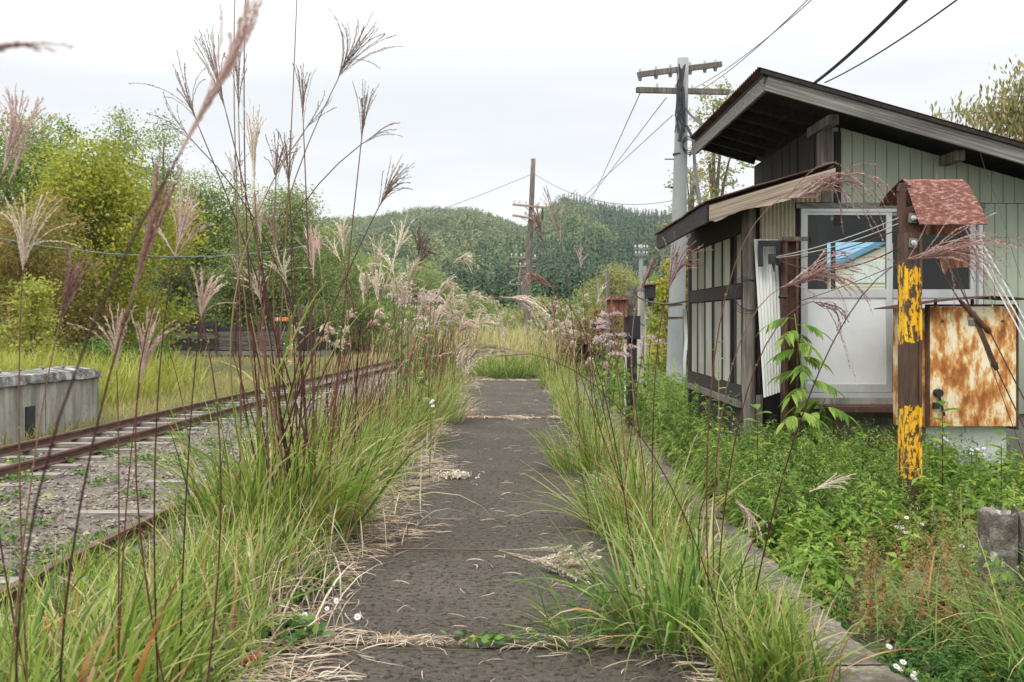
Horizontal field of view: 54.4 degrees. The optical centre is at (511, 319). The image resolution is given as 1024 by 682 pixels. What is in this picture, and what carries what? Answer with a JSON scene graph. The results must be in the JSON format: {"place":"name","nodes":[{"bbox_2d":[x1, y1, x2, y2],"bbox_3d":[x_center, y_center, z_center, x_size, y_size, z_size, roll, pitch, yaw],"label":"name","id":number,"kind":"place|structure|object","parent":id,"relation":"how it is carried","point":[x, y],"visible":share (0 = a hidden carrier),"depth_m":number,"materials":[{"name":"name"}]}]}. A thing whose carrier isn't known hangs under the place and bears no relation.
{"place":"outdoors","nodes":[
{"label":"outdoors","id":0,"kind":"place"},
{"bbox_2d":[0,230,614,323],"bbox_3d":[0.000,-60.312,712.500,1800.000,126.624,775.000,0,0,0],"label":"hill","id":1,"kind":"structure","parent":0,"point":[382,310],"depth_m":494.60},
{"bbox_2d":[123,198,631,309],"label":"broadleaf forest","id":2,"kind":"object","parent":1,"relation":"on","point":[477,231],"visible":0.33,"depth_m":553.26,"materials":[{"name":"green plant"}]},
{"bbox_2d":[443,192,840,291],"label":"conifer forest","id":3,"kind":"object","parent":1,"relation":"on","point":[643,228],"visible":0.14,"depth_m":443.72,"materials":[{"name":"plant"}]},
{"bbox_2d":[202,375,726,681],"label":"asphalt path","id":4,"kind":"structure","parent":0,"point":[434,596],"depth_m":5.45,"materials":[{"name":"asphalt"}]},
{"bbox_2d":[166,309,475,488],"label":"grass stems","id":5,"kind":"object","parent":4,"relation":"on","point":[381,386],"visible":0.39,"depth_m":9.75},
{"bbox_2d":[383,284,503,425],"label":"pampas grass","id":6,"kind":"object","parent":4,"relation":"on","point":[449,311],"depth_m":13.59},
{"bbox_2d":[320,541,604,583],"bbox_3d":[-0.337,1.398,5.989,2.090,0.384,0.678,0,0,27],"label":"fallen stalk","id":7,"kind":"object","parent":4,"relation":"on","point":[576,564],"visible":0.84,"depth_m":5.45,"materials":[{"name":"beige plant"}]},
{"bbox_2d":[182,375,853,681],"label":"straw litter","id":8,"kind":"object","parent":4,"relation":"on","point":[394,638],"visible":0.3,"depth_m":4.34,"materials":[{"name":"beige plant"}]},
{"bbox_2d":[2,328,1019,681],"bbox_3d":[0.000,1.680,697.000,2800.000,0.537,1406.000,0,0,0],"label":"ground","id":9,"kind":"structure","parent":0,"point":[872,640],"depth_m":11.45,"materials":[{"name":"plant"}]},
{"bbox_2d":[0,271,71,364],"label":"green bush","id":10,"kind":"object","parent":9,"relation":"on","point":[32,292],"visible":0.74,"depth_m":23.90,"materials":[{"name":"green plant"}]},
{"bbox_2d":[0,107,83,354],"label":"broadleaf tree","id":11,"kind":"object","parent":9,"relation":"on","point":[17,178],"visible":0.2,"depth_m":43.12,"materials":[{"name":"green plant"}]},
{"bbox_2d":[1,113,96,352],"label":"broadleaf tree","id":12,"kind":"object","parent":9,"relation":"on","point":[68,129],"visible":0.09,"depth_m":47.97,"materials":[{"name":"green plant"}]},
{"bbox_2d":[0,363,102,445],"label":"old platform","id":13,"kind":"structure","parent":9,"relation":"on","point":[83,399],"depth_m":16.37,"materials":[{"name":"concrete"}]},
{"bbox_2d":[0,187,166,365],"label":"broadleaf tree","id":14,"kind":"object","parent":9,"relation":"on","point":[11,254],"visible":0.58,"depth_m":31.01,"materials":[{"name":"green plant"}]},
{"bbox_2d":[36,237,165,364],"bbox_3d":[-14.940,-0.494,36.111,4.992,4.951,4.584,0,0,15],"label":"bush","id":15,"kind":"object","parent":9,"relation":"on","point":[129,327],"visible":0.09,"depth_m":35.72,"materials":[{"name":"green plant"}]},
{"bbox_2d":[69,333,140,371],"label":"green bush","id":16,"kind":"object","parent":9,"relation":"on","point":[96,347],"visible":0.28,"depth_m":29.82,"materials":[{"name":"green plant"}]},
{"bbox_2d":[0,338,220,408],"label":"tall yellow grass","id":17,"kind":"structure","parent":9,"relation":"on","point":[127,380],"depth_m":23.73,"materials":[{"name":"plant"}]},
{"bbox_2d":[0,125,230,359],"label":"broadleaf tree","id":18,"kind":"object","parent":9,"relation":"on","point":[94,192],"visible":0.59,"depth_m":34.48,"materials":[{"name":"green plant"}]},
{"bbox_2d":[82,103,173,335],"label":"broadleaf tree","id":19,"kind":"object","parent":9,"relation":"on","point":[121,123],"visible":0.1,"depth_m":50.01,"materials":[{"name":"green plant"}]},
{"bbox_2d":[122,329,188,373],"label":"green bush","id":20,"kind":"object","parent":9,"relation":"on","point":[164,349],"visible":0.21,"depth_m":32.71,"materials":[{"name":"green plant"}]},
{"bbox_2d":[118,108,211,347],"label":"broadleaf tree","id":21,"kind":"object","parent":9,"relation":"on","point":[163,169],"visible":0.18,"depth_m":57.68,"materials":[{"name":"green plant"}]},
{"bbox_2d":[129,245,248,347],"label":"bush","id":22,"kind":"object","parent":9,"relation":"on","point":[178,282],"visible":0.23,"depth_m":55.46,"materials":[{"name":"green plant"}]},
{"bbox_2d":[129,162,252,335],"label":"broadleaf tree","id":23,"kind":"object","parent":9,"relation":"on","point":[201,194],"visible":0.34,"depth_m":55.41,"materials":[{"name":"green plant"}]},
{"bbox_2d":[0,367,414,638],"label":"gravel bed","id":24,"kind":"object","parent":9,"relation":"on","point":[99,488],"visible":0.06,"depth_m":10.72,"materials":[{"name":"gravel"}]},
{"bbox_2d":[73,509,206,518],"bbox_3d":[-3.325,1.860,9.520,1.650,0.060,0.170,0,0,-1],"label":"sleeper","id":25,"kind":"object","parent":24,"relation":"on","point":[110,514],"visible":0.21,"depth_m":9.43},
{"bbox_2d":[0,422,318,651],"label":"track grass","id":26,"kind":"structure","parent":24,"relation":"on","point":[90,571],"depth_m":6.59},
{"bbox_2d":[0,411,365,612],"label":"single rail","id":27,"kind":"object","parent":24,"relation":"on","point":[130,533],"visible":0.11,"depth_m":7.88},
{"bbox_2d":[0,395,384,613],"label":"ballast weeds","id":28,"kind":"object","parent":24,"relation":"on","point":[36,524],"visible":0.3,"depth_m":11.21,"materials":[{"name":"green plant"}]},
{"bbox_2d":[0,357,408,487],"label":"railway track","id":29,"kind":"structure","parent":24,"relation":"on","point":[76,444],"depth_m":15.52,"materials":[{"name":"metal"}]},
{"bbox_2d":[0,342,427,445],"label":"field grass","id":30,"kind":"structure","parent":9,"relation":"on","point":[163,402],"depth_m":26.72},
{"bbox_2d":[178,170,271,325],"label":"broadleaf tree","id":31,"kind":"object","parent":9,"relation":"on","point":[228,211],"visible":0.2,"depth_m":55.92,"materials":[{"name":"green plant"}]},
{"bbox_2d":[0,356,471,681],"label":"long grass","id":32,"kind":"structure","parent":9,"relation":"on","point":[104,665],"depth_m":4.28,"materials":[{"name":"plant"}]},
{"bbox_2d":[176,242,320,355],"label":"bush","id":33,"kind":"object","parent":9,"relation":"on","point":[216,301],"visible":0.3,"depth_m":52.22,"materials":[{"name":"green plant"}]},
{"bbox_2d":[170,321,334,355],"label":"open wagon","id":34,"kind":"object","parent":9,"relation":"on","point":[222,340],"visible":0.53,"depth_m":49.95,"materials":[{"name":"brown wood"}]},
{"bbox_2d":[189,177,359,343],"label":"broadleaf tree","id":35,"kind":"object","parent":9,"relation":"on","point":[299,223],"visible":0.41,"depth_m":53.14,"materials":[{"name":"green plant"}]},
{"bbox_2d":[258,251,359,349],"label":"broadleaf tree","id":36,"kind":"object","parent":9,"relation":"on","point":[331,296],"visible":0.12,"depth_m":55.99,"materials":[{"name":"green plant"}]},
{"bbox_2d":[288,219,388,351],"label":"broadleaf tree","id":37,"kind":"object","parent":9,"relation":"on","point":[355,282],"visible":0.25,"depth_m":61.32,"materials":[{"name":"green plant"}]},
{"bbox_2d":[320,291,400,352],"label":"broadleaf tree","id":38,"kind":"object","parent":9,"relation":"on","point":[359,307],"visible":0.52,"depth_m":57.27,"materials":[{"name":"green plant"}]},
{"bbox_2d":[83,295,665,349],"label":"scrub","id":39,"kind":"object","parent":9,"relation":"on","point":[533,319],"visible":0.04,"depth_m":64.77,"materials":[{"name":"grey plant"}]},
{"bbox_2d":[337,248,429,342],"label":"broadleaf tree","id":40,"kind":"object","parent":9,"relation":"on","point":[385,300],"visible":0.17,"depth_m":74.20,"materials":[{"name":"green plant"}]},
{"bbox_2d":[375,253,470,332],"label":"broadleaf tree","id":41,"kind":"object","parent":9,"relation":"on","point":[427,278],"visible":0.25,"depth_m":94.18,"materials":[{"name":"green plant"}]},
{"bbox_2d":[40,406,873,681],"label":"platform","id":42,"kind":"structure","parent":9,"relation":"on","point":[594,650],"depth_m":4.33,"materials":[{"name":"concrete"}]},
{"bbox_2d":[0,0,315,681],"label":"pampas grass","id":43,"kind":"object","parent":42,"relation":"on","point":[235,46],"depth_m":1.38,"materials":[{"name":"plant"}]},
{"bbox_2d":[0,83,349,681],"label":"pampas grass","id":44,"kind":"object","parent":42,"relation":"on","point":[130,650],"depth_m":3.09,"materials":[{"name":"plant"}]},
{"bbox_2d":[51,0,494,554],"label":"pampas grass","id":45,"kind":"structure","parent":42,"relation":"on","point":[268,467],"depth_m":6.20,"materials":[{"name":"plant"}]},
{"bbox_2d":[56,278,549,619],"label":"pampas grass","id":46,"kind":"object","parent":42,"relation":"on","point":[523,299],"depth_m":5.26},
{"bbox_2d":[236,321,378,459],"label":"pampas grass","id":47,"kind":"object","parent":42,"relation":"on","point":[331,329],"depth_m":9.78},
{"bbox_2d":[216,210,453,486],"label":"pampas grass","id":48,"kind":"object","parent":42,"relation":"on","point":[341,231],"depth_m":8.55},
{"bbox_2d":[311,307,410,424],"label":"pampas grass","id":49,"kind":"object","parent":42,"relation":"on","point":[382,315],"depth_m":12.99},
{"bbox_2d":[289,219,477,445],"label":"pampas grass","id":50,"kind":"object","parent":42,"relation":"on","point":[424,253],"depth_m":11.18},
{"bbox_2d":[383,291,413,418],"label":"pink weed","id":51,"kind":"object","parent":42,"relation":"on","point":[402,347],"visible":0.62,"depth_m":11.99,"materials":[{"name":"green plant"}]},
{"bbox_2d":[369,281,461,399],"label":"pampas grass","id":52,"kind":"object","parent":42,"relation":"on","point":[417,329],"depth_m":16.29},
{"bbox_2d":[414,293,442,431],"bbox_3d":[-0.982,0.604,12.020,0.396,1.859,0.669,0,0,0],"label":"pink weed","id":53,"kind":"object","parent":42,"relation":"on","point":[429,346],"visible":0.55,"depth_m":12.00,"materials":[{"name":"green plant"}]},
{"bbox_2d":[465,348,547,378],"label":"grass tuft","id":54,"kind":"object","parent":42,"relation":"on","point":[498,371],"visible":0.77,"depth_m":24.13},
{"bbox_2d":[525,320,588,388],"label":"pampas grass","id":55,"kind":"object","parent":42,"relation":"on","point":[544,371],"depth_m":20.45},
{"bbox_2d":[540,340,597,406],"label":"pampas grass","id":56,"kind":"object","parent":42,"relation":"on","point":[571,344],"depth_m":15.92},
{"bbox_2d":[543,357,625,434],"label":"pampas grass","id":57,"kind":"object","parent":42,"relation":"on","point":[588,364],"depth_m":12.24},
{"bbox_2d":[506,286,792,540],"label":"pampas grass","id":58,"kind":"object","parent":42,"relation":"on","point":[590,522],"depth_m":6.58,"materials":[{"name":"plant"}]},
{"bbox_2d":[429,161,1023,681],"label":"pampas grass","id":59,"kind":"object","parent":42,"relation":"on","point":[647,615],"depth_m":4.17,"materials":[{"name":"plant"}]},
{"bbox_2d":[423,291,517,330],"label":"bush","id":60,"kind":"object","parent":9,"relation":"on","point":[488,303],"visible":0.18,"depth_m":77.61,"materials":[{"name":"green plant"}]},
{"bbox_2d":[113,366,865,666],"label":"dead grass","id":61,"kind":"structure","parent":9,"relation":"on","point":[284,581],"depth_m":5.04,"materials":[{"name":"plant"}]},
{"bbox_2d":[354,319,665,377],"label":"grass","id":62,"kind":"structure","parent":9,"relation":"on","point":[519,339],"depth_m":26.82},
{"bbox_2d":[512,158,547,333],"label":"telegraph pole","id":63,"kind":"object","parent":9,"relation":"on","point":[529,248],"visible":0.82,"depth_m":47.88,"materials":[{"name":"brown wood"}]},
{"bbox_2d":[0,174,530,256],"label":"blue line","id":64,"kind":"object","parent":63,"relation":"attached to","point":[246,253],"visible":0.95,"depth_m":33.03,"materials":[{"name":"metal"}]},
{"bbox_2d":[503,292,585,330],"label":"bush","id":65,"kind":"object","parent":9,"relation":"on","point":[520,313],"visible":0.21,"depth_m":69.54,"materials":[{"name":"green plant"}]},
{"bbox_2d":[538,305,588,379],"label":"pampas grass","id":66,"kind":"object","parent":9,"relation":"on","point":[570,325],"depth_m":23.25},
{"bbox_2d":[452,269,687,314],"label":"conifer belt","id":67,"kind":"object","parent":9,"relation":"on","point":[502,287],"visible":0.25,"depth_m":167.41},
{"bbox_2d":[477,566,664,662],"bbox_3d":[0.244,1.459,4.404,0.930,0.834,0.783,0,0,31],"label":"grass tuft","id":68,"kind":"object","parent":9,"relation":"on","point":[552,621],"visible":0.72,"depth_m":4.36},
{"bbox_2d":[557,329,626,375],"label":"red shrub","id":69,"kind":"object","parent":9,"relation":"on","point":[583,341],"visible":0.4,"depth_m":25.73,"materials":[{"name":"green plant"}]},
{"bbox_2d":[553,309,637,355],"bbox_3d":[2.505,0.691,29.989,2.652,2.025,2.130,0,0,0],"label":"red shrub","id":70,"kind":"object","parent":9,"relation":"on","point":[616,330],"visible":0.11,"depth_m":29.88,"materials":[{"name":"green plant"}]},
{"bbox_2d":[508,186,687,475],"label":"pampas grass","id":71,"kind":"object","parent":9,"relation":"on","point":[583,454],"depth_m":9.19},
{"bbox_2d":[593,311,625,416],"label":"pink weed","id":72,"kind":"object","parent":9,"relation":"on","point":[602,344],"visible":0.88,"depth_m":13.00,"materials":[{"name":"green plant"}]},
{"bbox_2d":[592,332,630,425],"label":"pink weed","id":73,"kind":"object","parent":9,"relation":"on","point":[601,340],"visible":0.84,"depth_m":12.60,"materials":[{"name":"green plant"}]},
{"bbox_2d":[565,258,658,339],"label":"bush","id":74,"kind":"object","parent":9,"relation":"on","point":[614,288],"visible":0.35,"depth_m":61.74,"materials":[{"name":"green plant"}]},
{"bbox_2d":[603,286,639,424],"bbox_3d":[1.548,0.611,14.015,0.500,2.178,0.370,0,0,0],"label":"signal post","id":75,"kind":"object","parent":9,"relation":"on","point":[630,301],"visible":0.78,"depth_m":14.00,"materials":[{"name":"brown metal"}]},
{"bbox_2d":[605,340,640,438],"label":"pink weed","id":76,"kind":"object","parent":9,"relation":"on","point":[626,375],"visible":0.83,"depth_m":12.17,"materials":[{"name":"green plant"}]},
{"bbox_2d":[228,559,1023,681],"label":"leaves","id":77,"kind":"object","parent":9,"relation":"on","point":[942,665],"visible":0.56,"depth_m":4.45,"materials":[{"name":"green plant"}]},
{"bbox_2d":[637,283,658,388],"bbox_3d":[2.246,0.549,16.500,0.342,2.302,0.280,0,0,0],"label":"signal post","id":78,"kind":"object","parent":9,"relation":"on","point":[648,291],"visible":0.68,"depth_m":16.44,"materials":[{"name":"metal"}]},
{"bbox_2d":[635,334,667,426],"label":"pink weed","id":79,"kind":"object","parent":9,"relation":"on","point":[645,372],"visible":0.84,"depth_m":13.47,"materials":[{"name":"green plant"}]},
{"bbox_2d":[646,257,687,374],"bbox_3d":[3.913,0.002,24.023,1.864,3.117,2.051,0,0,0],"label":"bush","id":80,"kind":"object","parent":9,"relation":"on","point":[662,291],"visible":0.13,"depth_m":23.87,"materials":[{"name":"green plant"}]},
{"bbox_2d":[653,256,687,374],"bbox_3d":[3.703,0.098,21.036,1.483,2.949,1.313,0,0,0],"label":"bush","id":81,"kind":"object","parent":9,"relation":"on","point":[665,311],"visible":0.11,"depth_m":20.87,"materials":[{"name":"green plant"}]},
{"bbox_2d":[636,57,729,391],"bbox_3d":[3.264,-1.687,18.982,1.889,6.784,0.447,0,0,-10],"label":"concrete pole","id":82,"kind":"object","parent":9,"relation":"on","point":[677,340],"visible":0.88,"depth_m":18.88,"materials":[{"name":"grey concrete"}]},
{"bbox_2d":[653,147,726,255],"bbox_3d":[6.257,-2.144,33.960,2.866,7.918,1.949,0,0,0],"label":"airy tree","id":83,"kind":"object","parent":9,"relation":"on","point":[692,193],"visible":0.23,"depth_m":33.98,"materials":[{"name":"green plant"}]},
{"bbox_2d":[663,76,755,247],"bbox_3d":[6.032,-2.705,29.996,2.904,9.044,2.326,0,0,0],"label":"airy tree","id":84,"kind":"object","parent":9,"relation":"on","point":[714,184],"visible":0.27,"depth_m":29.91,"materials":[{"name":"green plant"}]},
{"bbox_2d":[531,360,905,681],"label":"edge grass","id":85,"kind":"structure","parent":9,"relation":"on","point":[777,649],"depth_m":4.00,"materials":[{"name":"plant"}]},
{"bbox_2d":[567,375,907,681],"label":"kerb","id":86,"kind":"structure","parent":9,"relation":"on","point":[872,674],"depth_m":4.77,"materials":[{"name":"concrete"}]},
{"bbox_2d":[781,240,799,444],"bbox_3d":[2.445,0.500,8.770,0.140,2.400,0.160,0,0,0],"label":"rusty post","id":87,"kind":"object","parent":9,"relation":"on","point":[789,273],"visible":0.59,"depth_m":8.74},
{"bbox_2d":[758,240,786,297],"bbox_3d":[2.290,-0.443,8.753,0.220,0.513,0.134,0,0,0],"label":"wire bracket","id":88,"kind":"object","parent":87,"relation":"attached to","point":[772,260],"visible":0.98,"depth_m":8.78,"materials":[{"name":"metal"}]},
{"bbox_2d":[580,370,1023,633],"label":"herbs","id":89,"kind":"object","parent":9,"relation":"on","point":[842,620],"visible":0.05,"depth_m":6.37,"materials":[{"name":"green plant"}]},
{"bbox_2d":[590,358,1023,565],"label":"tall weeds","id":90,"kind":"object","parent":9,"relation":"on","point":[679,423],"visible":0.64,"depth_m":7.58,"materials":[{"name":"green plant"}]},
{"bbox_2d":[756,313,859,467],"bbox_3d":[2.498,0.773,8.385,0.820,1.658,0.848,0,0,0],"label":"sapling","id":91,"kind":"object","parent":9,"relation":"on","point":[815,418],"visible":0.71,"depth_m":8.38,"materials":[{"name":"green plant"}]},
{"bbox_2d":[625,390,1023,662],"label":"mugwort","id":92,"kind":"object","parent":9,"relation":"on","point":[910,590],"visible":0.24,"depth_m":5.09,"materials":[{"name":"green plant"}]},
{"bbox_2d":[655,67,1023,478],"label":"station hut","id":93,"kind":"object","parent":9,"relation":"on","point":[788,132],"visible":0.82,"depth_m":9.00,"materials":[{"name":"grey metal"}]},
{"bbox_2d":[814,0,907,82],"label":"thick cable","id":94,"kind":"object","parent":93,"relation":"attached to","point":[877,27],"visible":0.98,"depth_m":7.93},
{"bbox_2d":[800,209,982,397],"bbox_3d":[3.417,-0.150,9.000,1.635,1.700,0.100,0,0,0],"label":"sliding door","id":95,"kind":"structure","parent":93,"relation":"in","point":[868,337],"depth_m":8.97,"materials":[{"name":"metal"}]},
{"bbox_2d":[663,411,1023,628],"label":"broad leaved weeds","id":96,"kind":"object","parent":9,"relation":"on","point":[824,568],"visible":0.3,"depth_m":6.46,"materials":[{"name":"green plant"}]},
{"bbox_2d":[820,404,897,451],"bbox_3d":[3.080,1.228,8.650,0.760,0.945,0.500,0,0,0],"label":"rusty step","id":97,"kind":"object","parent":9,"relation":"on","point":[865,407],"visible":0.2,"depth_m":8.62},
{"bbox_2d":[827,242,892,288],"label":"cream house","id":98,"kind":"structure","parent":9,"relation":"on","point":[867,282],"depth_m":24.00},
{"bbox_2d":[837,562,970,609],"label":"weeds","id":99,"kind":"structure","parent":9,"relation":"on","point":[878,572],"depth_m":5.89,"materials":[{"name":"plant"}]},
{"bbox_2d":[807,488,1023,643],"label":"reddish weeds","id":100,"kind":"object","parent":9,"relation":"on","point":[887,585],"visible":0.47,"depth_m":5.40,"materials":[{"name":"brown plant"}]},
{"bbox_2d":[879,179,987,528],"bbox_3d":[2.963,0.355,7.042,0.557,2.690,0.524,0,0,0],"label":"striped post","id":101,"kind":"object","parent":9,"relation":"on","point":[919,195],"visible":0.94,"depth_m":6.86,"materials":[{"name":"brown wood"}]},
{"bbox_2d":[935,261,1023,398],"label":"guy wire","id":102,"kind":"object","parent":101,"relation":"attached to","point":[981,323],"visible":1,"depth_m":6.80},
{"bbox_2d":[947,263,1023,426],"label":"guy wire","id":103,"kind":"object","parent":101,"relation":"attached to","point":[994,364],"visible":0.92,"depth_m":6.80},
{"bbox_2d":[927,401,960,523],"bbox_3d":[2.973,1.083,6.908,0.211,1.034,0.241,0,0,0],"label":"leafy shoot","id":104,"kind":"object","parent":9,"relation":"on","point":[942,463],"visible":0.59,"depth_m":6.90,"materials":[{"name":"green plant"}]},
{"bbox_2d":[874,296,1023,480],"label":"switch cabinet","id":105,"kind":"object","parent":9,"relation":"on","point":[957,371],"visible":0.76,"depth_m":8.32,"materials":[{"name":"metal"}]},
{"bbox_2d":[885,514,1023,681],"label":"grass tuft","id":106,"kind":"object","parent":9,"relation":"on","point":[1011,645],"visible":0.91,"depth_m":4.56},
{"bbox_2d":[925,55,1023,141],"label":"overhanging tree","id":107,"kind":"object","parent":9,"relation":"on","point":[1012,111],"visible":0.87,"depth_m":14.87,"materials":[{"name":"green plant"}]},
{"bbox_2d":[978,506,1017,618],"bbox_3d":[2.609,1.401,5.349,0.148,0.797,0.173,0,0,0],"label":"concrete stub","id":108,"kind":"object","parent":9,"relation":"on","point":[1002,523],"visible":0.56,"depth_m":5.27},
{"bbox_2d":[986,430,1018,508],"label":"leafy shoot","id":109,"kind":"object","parent":9,"relation":"on","point":[1001,480],"visible":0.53,"depth_m":6.60,"materials":[{"name":"green plant"}]},
{"bbox_2d":[1011,508,1023,611],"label":"concrete stub","id":110,"kind":"object","parent":9,"relation":"on","point":[1020,530],"visible":0.36,"depth_m":5.29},
{"bbox_2d":[0,0,1023,226],"label":"sky","id":111,"kind":"structure","parent":0,"point":[477,90],"materials":[{"name":"white"}]},
{"bbox_2d":[637,410,1023,676],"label":"weed grass","id":112,"kind":"structure","parent":0,"point":[914,610],"depth_m":5.02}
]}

